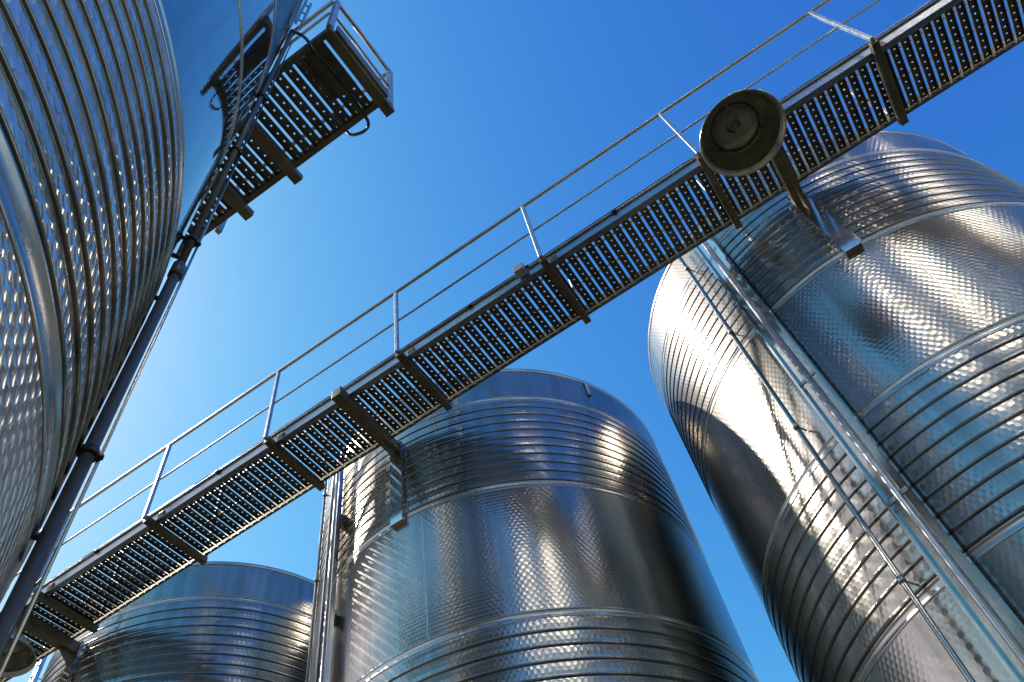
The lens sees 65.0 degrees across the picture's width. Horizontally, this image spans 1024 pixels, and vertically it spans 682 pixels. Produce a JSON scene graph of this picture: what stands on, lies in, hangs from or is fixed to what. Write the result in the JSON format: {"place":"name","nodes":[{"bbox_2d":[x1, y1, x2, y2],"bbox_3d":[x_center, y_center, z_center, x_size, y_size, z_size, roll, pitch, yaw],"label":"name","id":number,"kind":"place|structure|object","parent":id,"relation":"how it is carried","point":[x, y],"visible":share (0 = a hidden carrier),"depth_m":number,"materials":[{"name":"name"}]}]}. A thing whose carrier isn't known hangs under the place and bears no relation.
{"place":"outdoors","nodes":[
{"label":"outdoors","id":0,"kind":"place"},
{"bbox_2d":[0,0,1023,681],"label":"sky","id":1,"kind":"structure","parent":0,"point":[495,102],"materials":[{"name":"blue"}]},
{"label":"ground","id":2,"kind":"structure","parent":0,"visible":0},
{"bbox_2d":[0,0,303,602],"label":"steel tank","id":3,"kind":"object","parent":2,"relation":"on","point":[121,121],"visible":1,"depth_m":1.60,"materials":[{"name":"silver metal"}]},
{"bbox_2d":[0,31,293,658],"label":"riser pipe","id":4,"kind":"object","parent":3,"relation":"attached to","point":[88,455],"visible":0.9,"depth_m":1.94,"materials":[{"name":"grey metal"}]},
{"bbox_2d":[0,40,293,677],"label":"conduit line","id":5,"kind":"object","parent":4,"relation":"attached to","point":[43,578],"visible":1,"depth_m":1.92,"materials":[{"name":"silver metal"}]},
{"bbox_2d":[173,0,394,258],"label":"end platform","id":6,"kind":"structure","parent":3,"relation":"attached to","point":[324,82],"depth_m":5.90,"materials":[{"name":"black metal"}]},
{"bbox_2d":[289,29,369,136],"bbox_3d":[-1.341,-1.882,5.850,0.279,0.531,0.814,-32,-59,12],"label":"cable hose","id":7,"kind":"object","parent":6,"relation":"attached to","point":[325,64],"visible":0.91,"depth_m":5.71,"materials":[{"name":"black rubber"}]},
{"bbox_2d":[294,0,311,29],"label":"cable tray","id":8,"kind":"object","parent":3,"relation":"attached to","point":[305,15],"visible":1,"depth_m":6.67,"materials":[{"name":"silver metal"}]},
{"bbox_2d":[40,561,314,681],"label":"steel tank","id":9,"kind":"object","parent":2,"relation":"on","point":[218,621],"visible":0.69,"depth_m":8.41,"materials":[{"name":"silver metal"}]},
{"bbox_2d":[29,662,40,681],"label":"drain pipe","id":10,"kind":"object","parent":9,"relation":"attached to","point":[31,677],"visible":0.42,"depth_m":8.96,"materials":[{"name":"silver metal"}]},
{"bbox_2d":[31,656,47,681],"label":"cable trunking","id":11,"kind":"object","parent":9,"relation":"attached to","point":[39,668],"depth_m":8.72,"materials":[{"name":"silver metal"}]},
{"bbox_2d":[17,610,85,681],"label":"support bracket","id":12,"kind":"object","parent":9,"relation":"attached to","point":[70,649],"visible":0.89,"depth_m":8.18,"materials":[{"name":"silver metal"}]},
{"bbox_2d":[310,369,759,681],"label":"steel tank","id":13,"kind":"object","parent":2,"relation":"on","point":[544,532],"visible":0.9,"depth_m":6.36,"materials":[{"name":"silver metal"}]},
{"bbox_2d":[305,480,330,681],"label":"drain pipe","id":14,"kind":"object","parent":13,"relation":"attached to","point":[316,581],"visible":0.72,"depth_m":7.07,"materials":[{"name":"silver metal"}]},
{"bbox_2d":[315,452,344,681],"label":"cable trunking","id":15,"kind":"object","parent":13,"relation":"attached to","point":[329,615],"visible":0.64,"depth_m":6.83,"materials":[{"name":"silver metal"}]},
{"bbox_2d":[331,386,408,528],"bbox_3d":[-1.251,0.979,6.939,0.190,1.032,0.892,-32,-59,12],"label":"support bracket","id":16,"kind":"object","parent":13,"relation":"attached to","point":[366,422],"visible":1,"depth_m":7.18,"materials":[{"name":"silver metal"}]},
{"bbox_2d":[0,0,1023,681],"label":"catwalk","id":17,"kind":"object","parent":16,"relation":"on","point":[76,612],"visible":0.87,"depth_m":7.09,"materials":[{"name":"grey metal"}]},
{"bbox_2d":[0,623,36,677],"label":"dish lamp","id":18,"kind":"object","parent":17,"relation":"hanging from","point":[22,659],"visible":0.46,"depth_m":7.84,"materials":[{"name":"grey metal"}]},
{"bbox_2d":[513,262,528,278],"bbox_3d":[0.082,-0.613,6.867,0.135,0.105,0.076,-32,-59,12],"label":"junction box","id":19,"kind":"object","parent":17,"relation":"attached to","point":[520,270],"visible":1,"depth_m":6.83,"materials":[{"name":"grey plastic"}]},
{"bbox_2d":[700,89,786,176],"bbox_3d":[1.602,-1.626,5.954,0.636,0.607,0.636,-32,-59,12],"label":"dish lamp","id":20,"kind":"object","parent":17,"relation":"hanging from","point":[753,144],"visible":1,"depth_m":5.83,"materials":[{"name":"grey metal"}]},
{"bbox_2d":[583,380,591,396],"bbox_3d":[0.778,0.488,8.271,0.024,0.240,0.040,-32,-59,12],"label":"lifting lug","id":21,"kind":"object","parent":13,"relation":"attached to","point":[587,388],"visible":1,"depth_m":8.25,"materials":[{"name":"silver metal"}]},
{"bbox_2d":[648,131,1023,681],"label":"steel tank","id":22,"kind":"object","parent":2,"relation":"on","point":[904,326],"visible":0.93,"depth_m":5.30,"materials":[{"name":"silver metal"}]},
{"bbox_2d":[771,147,862,256],"bbox_3d":[2.201,-1.218,6.084,0.190,1.032,0.892,-32,-59,12],"label":"support bracket","id":23,"kind":"object","parent":22,"relation":"attached to","point":[839,236],"visible":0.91,"depth_m":6.37,"materials":[{"name":"silver metal"}]},
{"bbox_2d":[673,247,975,681],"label":"drain pipe","id":24,"kind":"object","parent":22,"relation":"attached to","point":[903,582],"visible":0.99,"depth_m":4.67,"materials":[{"name":"silver metal"}]},
{"bbox_2d":[694,225,1023,681],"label":"cable trunking","id":25,"kind":"object","parent":22,"relation":"attached to","point":[992,617],"visible":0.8,"depth_m":4.53,"materials":[{"name":"silver metal"}]}
]}

